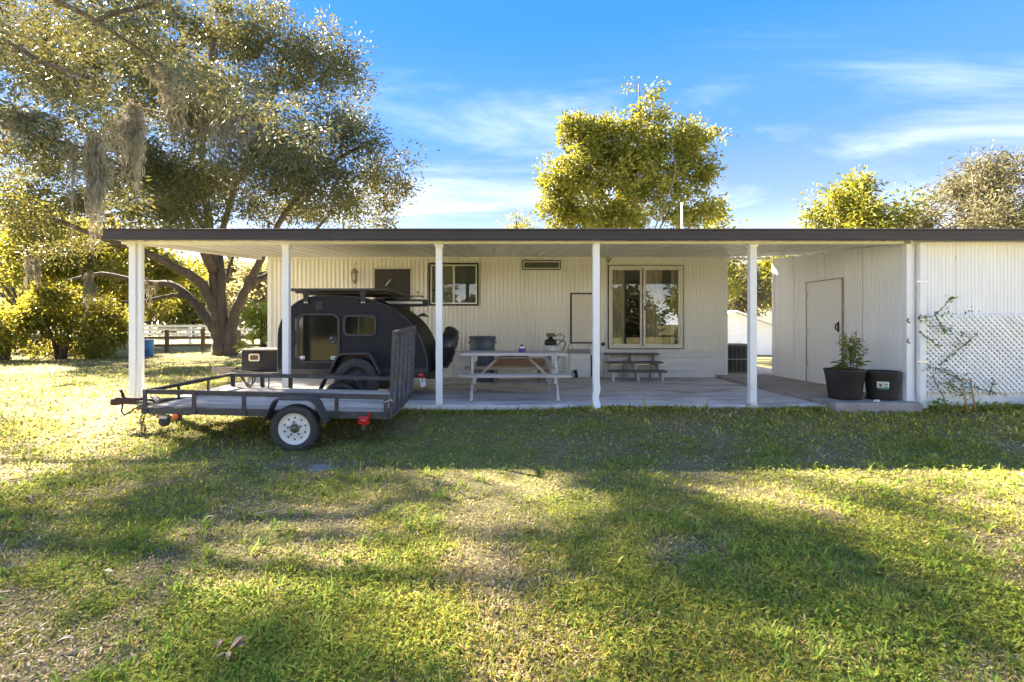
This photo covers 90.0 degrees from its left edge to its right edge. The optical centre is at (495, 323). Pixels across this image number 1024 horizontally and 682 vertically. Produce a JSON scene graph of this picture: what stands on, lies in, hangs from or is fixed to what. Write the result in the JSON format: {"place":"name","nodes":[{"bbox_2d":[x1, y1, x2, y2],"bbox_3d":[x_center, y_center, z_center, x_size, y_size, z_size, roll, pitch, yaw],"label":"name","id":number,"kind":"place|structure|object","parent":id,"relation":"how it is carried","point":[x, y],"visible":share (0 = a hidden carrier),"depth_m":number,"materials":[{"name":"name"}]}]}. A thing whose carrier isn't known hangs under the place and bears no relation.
{"place":"outdoors","nodes":[
{"label":"outdoors","id":0,"kind":"place"},
{"bbox_2d":[0,324,1023,681],"bbox_3d":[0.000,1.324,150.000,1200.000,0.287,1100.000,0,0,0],"label":"ground","id":1,"kind":"structure","parent":0,"point":[304,460],"depth_m":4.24,"materials":[{"name":"green plant"}]},
{"bbox_2d":[0,233,29,302],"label":"tree","id":2,"kind":"object","parent":1,"relation":"on","point":[2,290],"visible":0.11,"depth_m":36.05,"materials":[{"name":"green plant"}]},
{"bbox_2d":[0,266,34,315],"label":"tree","id":3,"kind":"object","parent":1,"relation":"on","point":[22,293],"visible":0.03,"depth_m":48.70,"materials":[{"name":"green plant"}]},
{"bbox_2d":[0,297,53,359],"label":"shrub","id":4,"kind":"object","parent":1,"relation":"on","point":[5,316],"visible":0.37,"depth_m":16.96,"materials":[{"name":"green plant"}]},
{"bbox_2d":[0,275,124,359],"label":"shrub","id":5,"kind":"object","parent":1,"relation":"on","point":[52,303],"visible":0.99,"depth_m":17.25,"materials":[{"name":"green plant"}]},
{"bbox_2d":[0,253,125,335],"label":"tree","id":6,"kind":"object","parent":1,"relation":"on","point":[23,289],"depth_m":39.80,"materials":[{"name":"green plant"}]},
{"bbox_2d":[56,635,74,642],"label":"fallen leaf","id":7,"kind":"object","parent":1,"relation":"on","point":[67,636],"visible":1,"depth_m":2.25,"materials":[{"name":"beige plant"}]},
{"bbox_2d":[0,180,153,308],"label":"yard tree","id":8,"kind":"object","parent":1,"relation":"on","point":[106,262],"visible":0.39,"depth_m":24.81,"materials":[{"name":"green plant"}]},
{"bbox_2d":[69,294,145,355],"bbox_3d":[-14.512,0.150,19.329,2.883,2.630,2.694,0,0,0],"label":"shrub","id":9,"kind":"object","parent":1,"relation":"on","point":[121,324],"visible":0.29,"depth_m":19.02,"materials":[{"name":"green plant"}]},
{"bbox_2d":[45,211,208,344],"bbox_3d":[-21.261,-2.495,29.616,9.561,7.505,8.027,0,0,39],"label":"yard tree","id":10,"kind":"object","parent":1,"relation":"on","point":[157,271],"visible":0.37,"depth_m":28.80,"materials":[{"name":"green plant"}]},
{"bbox_2d":[17,328,259,352],"bbox_3d":[-15.400,0.731,21.576,15.330,1.018,0.168,0,0,0],"label":"rail fence","id":11,"kind":"object","parent":1,"relation":"on","point":[167,345],"visible":0.21,"depth_m":21.49,"materials":[{"name":"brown wood"}]},
{"bbox_2d":[30,325,266,343],"bbox_3d":[-15.033,0.665,30.983,30.065,1.150,0.165,0,0,0],"label":"farm fence","id":12,"kind":"object","parent":1,"relation":"on","point":[152,329],"visible":0.11,"depth_m":30.90,"materials":[{"name":"white paint"}]},
{"bbox_2d":[144,339,153,356],"bbox_3d":[-13.000,0.912,19.000,0.540,0.645,0.540,0,0,0],"label":"drum","id":13,"kind":"object","parent":1,"relation":"on","point":[148,347],"visible":0.66,"depth_m":18.86,"materials":[{"name":"blue plastic"}]},
{"bbox_2d":[120,263,200,335],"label":"tree","id":14,"kind":"object","parent":1,"relation":"on","point":[148,322],"visible":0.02,"depth_m":47.97,"materials":[{"name":"green plant"}]},
{"bbox_2d":[126,305,200,332],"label":"tree","id":15,"kind":"object","parent":1,"relation":"on","point":[153,318],"visible":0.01,"depth_m":56.03,"materials":[{"name":"green plant"}]},
{"bbox_2d":[0,0,345,221],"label":"oak tree","id":16,"kind":"object","parent":1,"relation":"on","point":[98,18],"visible":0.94,"depth_m":9.05,"materials":[{"name":"green plant"}]},
{"bbox_2d":[1,102,65,163],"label":"spanish moss","id":17,"kind":"object","parent":16,"relation":"hanging from","point":[15,130],"visible":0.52,"depth_m":8.59,"materials":[{"name":"plant"}]},
{"bbox_2d":[55,139,88,191],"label":"spanish moss","id":18,"kind":"object","parent":16,"relation":"hanging from","point":[68,147],"visible":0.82,"depth_m":8.49,"materials":[{"name":"grey plant"}]},
{"bbox_2d":[64,126,117,261],"bbox_3d":[-6.749,-2.144,8.575,0.694,2.267,0.472,0,0,0],"label":"spanish moss","id":19,"kind":"object","parent":16,"relation":"hanging from","point":[96,171],"visible":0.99,"depth_m":8.50,"materials":[{"name":"grey plant"}]},
{"bbox_2d":[107,97,149,201],"bbox_3d":[-6.458,-2.978,9.076,0.611,1.883,0.654,0,0,-20],"label":"spanish moss","id":20,"kind":"object","parent":16,"relation":"hanging from","point":[134,123],"visible":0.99,"depth_m":8.95,"materials":[{"name":"grey plant"}]},
{"bbox_2d":[139,62,192,124],"bbox_3d":[-5.872,-4.039,9.252,0.648,1.034,0.970,0,0,0],"label":"spanish moss","id":21,"kind":"object","parent":16,"relation":"hanging from","point":[164,88],"visible":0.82,"depth_m":9.15,"materials":[{"name":"grey plant"}]},
{"bbox_2d":[144,257,209,336],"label":"tree","id":22,"kind":"object","parent":1,"relation":"on","point":[188,315],"visible":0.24,"depth_m":45.32,"materials":[{"name":"green plant"}]},
{"bbox_2d":[0,0,439,355],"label":"oak tree","id":23,"kind":"object","parent":1,"relation":"on","point":[176,203],"visible":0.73,"depth_m":18.38,"materials":[{"name":"green plant"}]},
{"bbox_2d":[22,254,42,299],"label":"spanish moss","id":24,"kind":"object","parent":23,"relation":"hanging from","point":[34,269],"visible":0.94,"depth_m":17.07,"materials":[{"name":"grey plant"}]},
{"bbox_2d":[81,270,97,322],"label":"spanish moss","id":25,"kind":"object","parent":23,"relation":"hanging from","point":[89,283],"visible":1,"depth_m":16.44,"materials":[{"name":"grey plant"}]},
{"bbox_2d":[144,277,157,308],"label":"spanish moss","id":26,"kind":"object","parent":23,"relation":"hanging from","point":[150,291],"visible":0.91,"depth_m":18.53,"materials":[{"name":"grey plant"}]},
{"bbox_2d":[161,62,221,166],"bbox_3d":[-9.211,-6.081,15.421,2.779,3.109,1.555,0,0,22],"label":"spanish moss","id":27,"kind":"object","parent":23,"relation":"hanging from","point":[178,128],"visible":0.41,"depth_m":15.37,"materials":[{"name":"grey plant"}]},
{"bbox_2d":[189,157,237,225],"bbox_3d":[-10.047,-4.423,18.056,1.678,2.755,1.045,0,0,-32],"label":"spanish moss","id":28,"kind":"object","parent":23,"relation":"hanging from","point":[232,198],"visible":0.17,"depth_m":18.17,"materials":[{"name":"grey plant"}]},
{"bbox_2d":[200,84,270,201],"bbox_3d":[-7.927,-5.397,15.634,1.924,3.730,1.461,0,0,-28],"label":"spanish moss","id":29,"kind":"object","parent":23,"relation":"hanging from","point":[230,129],"visible":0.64,"depth_m":15.46,"materials":[{"name":"grey plant"}]},
{"bbox_2d":[278,136,311,204],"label":"spanish moss","id":30,"kind":"object","parent":23,"relation":"hanging from","point":[307,149],"visible":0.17,"depth_m":17.48,"materials":[{"name":"grey plant"}]},
{"bbox_2d":[179,254,265,332],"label":"tree","id":31,"kind":"object","parent":1,"relation":"on","point":[232,269],"visible":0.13,"depth_m":51.38,"materials":[{"name":"yellow plant"}]},
{"bbox_2d":[214,635,246,660],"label":"fallen sprig","id":32,"kind":"object","parent":1,"relation":"on","point":[237,640],"visible":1,"depth_m":2.19,"materials":[{"name":"brown plant"}]},
{"bbox_2d":[226,257,266,332],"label":"tree","id":33,"kind":"object","parent":1,"relation":"on","point":[257,295],"visible":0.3,"depth_m":42.46,"materials":[{"name":"green plant"}]},
{"bbox_2d":[232,299,266,351],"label":"broadleaf plant","id":34,"kind":"object","parent":1,"relation":"on","point":[261,332],"visible":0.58,"depth_m":14.81,"materials":[{"name":"green plant"}]},
{"bbox_2d":[110,325,415,450],"bbox_3d":[-2.889,0.671,6.218,3.593,1.314,1.768,1,2,0],"label":"utility trailer","id":35,"kind":"object","parent":1,"relation":"on","point":[297,415],"visible":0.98,"depth_m":5.60,"materials":[{"name":"paint"}]},
{"bbox_2d":[253,504,291,514],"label":"twig","id":36,"kind":"object","parent":1,"relation":"on","point":[271,510],"visible":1,"depth_m":3.68,"materials":[{"name":"wood"}]},
{"bbox_2d":[307,464,336,470],"bbox_3d":[-1.640,1.366,4.870,0.416,0.010,0.268,0,0,21],"label":"stepping stone","id":37,"kind":"object","parent":1,"relation":"on","point":[322,466],"visible":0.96,"depth_m":4.85,"materials":[{"name":"grey stone"}]},
{"bbox_2d":[176,378,823,410],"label":"patio slab","id":38,"kind":"structure","parent":1,"relation":"on","point":[515,393],"depth_m":8.29,"materials":[{"name":"concrete"}]},
{"bbox_2d":[211,288,458,389],"bbox_3d":[-2.605,0.316,8.300,4.009,1.656,1.880,0,0,0],"label":"teardrop camper","id":39,"kind":"object","parent":38,"relation":"on","point":[341,331],"visible":0.76,"depth_m":7.56,"materials":[{"name":"black metal"}]},
{"bbox_2d":[295,313,339,362],"bbox_3d":[-2.629,0.221,7.539,0.654,0.728,0.040,0,0,0],"label":"door","id":40,"kind":"structure","parent":39,"relation":"in","point":[318,337],"depth_m":7.55,"materials":[{"name":"black metal"}]},
{"bbox_2d":[343,315,375,335],"bbox_3d":[-2.009,0.035,7.547,0.491,0.316,0.023,0,0,0],"label":"window","id":41,"kind":"structure","parent":39,"relation":"in","point":[353,325],"depth_m":7.55,"materials":[{"name":"glass"}]},
{"bbox_2d":[468,336,496,381],"bbox_3d":[-0.265,0.697,10.050,0.552,0.878,0.536,0,0,0],"label":"rubbish barrel","id":42,"kind":"object","parent":38,"relation":"on","point":[482,343],"visible":0.7,"depth_m":9.84,"materials":[{"name":"plastic"}]},
{"bbox_2d":[267,202,729,377],"bbox_3d":[0.025,-1.020,12.704,9.850,4.320,4.391,0,0,0],"label":"mobile home","id":43,"kind":"object","parent":38,"relation":"on","point":[512,303],"visible":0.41,"depth_m":10.73,"materials":[{"name":"white metal"}]},
{"bbox_2d":[350,263,358,287],"bbox_3d":[-2.933,-0.986,10.581,0.170,0.545,0.218,0,0,-31],"label":"wall lantern","id":44,"kind":"object","parent":43,"relation":"attached to","point":[354,276],"depth_m":10.53,"materials":[{"name":"metal"}]},
{"bbox_2d":[372,268,411,309],"bbox_3d":[-2.170,-0.258,10.687,0.820,1.780,0.086,0,0,0],"label":"rear door","id":45,"kind":"structure","parent":43,"relation":"in","point":[396,279],"depth_m":10.70,"materials":[{"name":"metal"}]},
{"bbox_2d":[432,266,452,302],"bbox_3d":[-1.104,-0.819,10.788,0.540,0.830,0.016,0,0,0],"label":"window blind","id":46,"kind":"object","parent":43,"relation":"attached to","point":[447,283],"depth_m":10.79,"materials":[{"name":"white plastic"}]},
{"bbox_2d":[429,263,478,305],"bbox_3d":[-0.884,-0.811,10.723,1.043,0.896,0.075,0,0,0],"label":"window","id":47,"kind":"structure","parent":43,"relation":"in","point":[465,275],"depth_m":10.73,"materials":[{"name":"glass"}]},
{"bbox_2d":[613,270,624,343],"bbox_3d":[2.562,-0.340,10.870,0.334,1.680,0.058,0,0,0],"label":"curtain","id":48,"kind":"object","parent":43,"relation":"hanging from","point":[618,306],"visible":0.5,"depth_m":10.86,"materials":[{"name":"beige fabric"}]},
{"bbox_2d":[608,265,683,348],"bbox_3d":[3.126,-0.335,10.719,1.571,1.754,0.102,0,0,0],"label":"sliding door","id":49,"kind":"structure","parent":43,"relation":"in","point":[642,268],"depth_m":10.69,"materials":[{"name":"white metal"}]},
{"bbox_2d":[646,270,661,343],"bbox_3d":[3.336,-0.340,10.870,0.379,1.680,0.070,0,0,0],"label":"curtain","id":50,"kind":"object","parent":43,"relation":"hanging from","point":[653,306],"visible":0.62,"depth_m":10.87,"materials":[{"name":"beige fabric"}]},
{"bbox_2d":[671,270,677,343],"bbox_3d":[3.796,-0.340,10.867,0.168,1.680,0.049,0,0,-6],"label":"curtain","id":51,"kind":"object","parent":43,"relation":"hanging from","point":[674,306],"visible":0.72,"depth_m":10.88,"materials":[{"name":"beige fabric"}]},
{"bbox_2d":[458,351,571,401],"bbox_3d":[0.267,0.802,8.020,1.625,0.705,1.484,0,0,0],"label":"picnic table","id":52,"kind":"object","parent":38,"relation":"on","point":[474,374],"visible":0.98,"depth_m":7.65,"materials":[{"name":"white wood"}]},
{"bbox_2d":[519,345,525,351],"bbox_3d":[0.402,0.389,7.860,0.110,0.118,0.096,0,0,0],"label":"citronella jar","id":53,"kind":"object","parent":52,"relation":"on","point":[522,348],"visible":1,"depth_m":7.83,"materials":[{"name":"purple glass"}]},
{"bbox_2d":[492,358,544,381],"bbox_3d":[0.430,0.921,10.041,1.000,0.433,0.453,0,0,0],"label":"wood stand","id":54,"kind":"object","parent":38,"relation":"on","point":[516,362],"visible":0.83,"depth_m":9.81,"materials":[{"name":"brown wood"}]},
{"bbox_2d":[544,333,565,381],"bbox_3d":[1.116,0.665,9.950,0.413,0.941,0.270,0,0,45],"label":"sprayer tank","id":55,"kind":"object","parent":38,"relation":"on","point":[551,344],"visible":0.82,"depth_m":9.90,"materials":[{"name":"white plastic"}]},
{"bbox_2d":[102,228,1023,408],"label":"patio cover","id":56,"kind":"object","parent":38,"relation":"on","point":[751,246],"visible":0.94,"depth_m":7.12,"materials":[{"name":"metal"}]},
{"bbox_2d":[603,353,667,380],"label":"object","id":57,"kind":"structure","parent":38,"relation":"on","point":[653,362],"depth_m":10.37,"materials":[{"name":"paint"}]},
{"bbox_2d":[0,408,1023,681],"bbox_3d":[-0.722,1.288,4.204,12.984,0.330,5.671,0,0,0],"label":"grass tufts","id":58,"kind":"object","parent":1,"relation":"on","point":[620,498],"visible":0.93,"depth_m":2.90,"materials":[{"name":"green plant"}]},
{"bbox_2d":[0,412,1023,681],"bbox_3d":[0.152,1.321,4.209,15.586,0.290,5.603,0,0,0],"label":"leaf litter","id":59,"kind":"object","parent":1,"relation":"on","point":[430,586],"visible":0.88,"depth_m":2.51,"materials":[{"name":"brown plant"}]},
{"bbox_2d":[495,204,538,227],"bbox_3d":[0.801,-2.170,24.222,2.517,6.842,3.036,0,0,42],"label":"thin tree","id":60,"kind":"object","parent":1,"relation":"on","point":[518,225],"visible":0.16,"depth_m":23.95,"materials":[{"name":"yellow plant"}]},
{"bbox_2d":[530,76,736,227],"bbox_3d":[5.500,-4.252,20.059,8.278,11.013,4.416,0,0,-23],"label":"golden tree","id":61,"kind":"object","parent":1,"relation":"on","point":[621,158],"visible":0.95,"depth_m":19.39,"materials":[{"name":"green plant"}]},
{"bbox_2d":[704,201,761,304],"bbox_3d":[10.054,-2.189,23.185,3.393,6.866,3.570,0,0,-41],"label":"thin tree","id":62,"kind":"object","parent":1,"relation":"on","point":[733,287],"visible":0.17,"depth_m":22.74,"materials":[{"name":"green plant"}]},
{"bbox_2d":[728,310,771,354],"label":"garden shed","id":63,"kind":"structure","parent":1,"relation":"on","point":[737,326],"depth_m":20.00,"materials":[{"name":"white paint"}]},
{"bbox_2d":[728,333,746,343],"bbox_3d":[9.300,0.787,19.983,1.000,0.805,0.027,0,0,0],"label":"door","id":64,"kind":"structure","parent":63,"relation":"in","point":[732,337],"depth_m":19.97,"materials":[{"name":"white paint"}]},
{"bbox_2d":[728,260,771,318],"bbox_3d":[11.784,-1.071,24.837,3.740,4.689,4.263,0,0,0],"label":"dull tree","id":65,"kind":"object","parent":1,"relation":"on","point":[738,305],"visible":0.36,"depth_m":24.13,"materials":[{"name":"green plant"}]},
{"bbox_2d":[757,255,797,311],"bbox_3d":[14.728,-1.563,27.122,3.863,5.653,3.940,0,0,-34],"label":"bright tree","id":66,"kind":"object","parent":1,"relation":"on","point":[765,264],"visible":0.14,"depth_m":26.47,"materials":[{"name":"green plant"}]},
{"bbox_2d":[694,366,922,412],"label":"walkway","id":67,"kind":"structure","parent":1,"relation":"on","point":[767,380],"depth_m":7.85,"materials":[{"name":"concrete"}]},
{"bbox_2d":[728,343,746,372],"bbox_3d":[5.240,0.766,11.320,0.600,0.623,0.600,0,0,0],"label":"air conditioner","id":68,"kind":"object","parent":67,"relation":"on","point":[737,357],"visible":0.4,"depth_m":11.06,"materials":[{"name":"metal"}]},
{"bbox_2d":[823,367,866,399],"bbox_3d":[4.990,0.867,7.330,0.530,0.418,0.530,0,0,0],"label":"planter","id":69,"kind":"object","parent":67,"relation":"on","point":[844,385],"visible":0.91,"depth_m":7.15,"materials":[{"name":"plastic"}]},
{"bbox_2d":[830,330,871,370],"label":"potted plant","id":70,"kind":"object","parent":69,"relation":"in","point":[843,364],"visible":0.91,"depth_m":7.29,"materials":[{"name":"green plant"}]},
{"bbox_2d":[864,369,901,400],"bbox_3d":[5.475,0.877,7.270,0.456,0.398,0.456,0,0,0],"label":"planter","id":71,"kind":"object","parent":67,"relation":"on","point":[881,384],"visible":0.91,"depth_m":7.12,"materials":[{"name":"plastic"}]},
{"bbox_2d":[791,164,937,257],"bbox_3d":[19.540,-3.661,28.072,6.441,9.818,8.129,0,0,0],"label":"bright tree","id":72,"kind":"object","parent":1,"relation":"on","point":[853,200],"visible":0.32,"depth_m":26.40,"materials":[{"name":"green plant"}]},
{"bbox_2d":[772,241,1023,409],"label":"shed","id":73,"kind":"structure","parent":1,"relation":"on","point":[820,303],"depth_m":7.55,"materials":[{"name":"white metal"}]},
{"bbox_2d":[806,277,843,383],"bbox_3d":[5.717,0.160,8.980,0.084,1.831,0.992,0,0,0],"label":"door","id":74,"kind":"structure","parent":73,"relation":"in","point":[824,298],"depth_m":8.97,"materials":[{"name":"white metal"}]},
{"bbox_2d":[918,295,1006,402],"bbox_3d":[6.360,0.350,6.983,1.265,1.470,0.152,0,0,0],"label":"climbing shrub","id":75,"kind":"object","parent":73,"relation":"attached to","point":[946,330],"visible":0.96,"depth_m":6.97,"materials":[{"name":"green plant"}]},
{"bbox_2d":[926,314,1023,392],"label":"lattice screen","id":76,"kind":"object","parent":73,"relation":"attached to","point":[980,352],"visible":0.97,"depth_m":7.05,"materials":[{"name":"white paint"}]},
{"bbox_2d":[896,195,951,227],"bbox_3d":[25.223,-3.137,29.966,5.131,8.783,4.148,0,0,0],"label":"dull tree","id":77,"kind":"object","parent":1,"relation":"on","point":[926,224],"visible":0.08,"depth_m":29.47,"materials":[{"name":"green plant"}]},
{"bbox_2d":[904,139,1023,259],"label":"dull tree","id":78,"kind":"object","parent":1,"relation":"on","point":[999,211],"visible":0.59,"depth_m":24.04,"materials":[{"name":"green plant"}]},
{"bbox_2d":[961,379,976,413],"bbox_3d":[6.290,0.980,6.810,0.192,0.483,0.042,0,0,0],"label":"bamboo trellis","id":79,"kind":"object","parent":1,"relation":"on","point":[971,388],"visible":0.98,"depth_m":6.80,"materials":[{"name":"beige wood"}]},
{"bbox_2d":[923,397,1023,415],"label":"weeds","id":80,"kind":"object","parent":1,"relation":"on","point":[937,403],"visible":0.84,"depth_m":6.87,"materials":[{"name":"green plant"}]},
{"bbox_2d":[0,0,1023,323],"label":"sky","id":81,"kind":"structure","parent":0,"point":[809,91],"materials":[{"name":"blue"}]},
{"bbox_2d":[757,306,771,321],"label":"shed","id":82,"kind":"structure","parent":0,"point":[769,316],"depth_m":38.00,"materials":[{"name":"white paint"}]}
]}

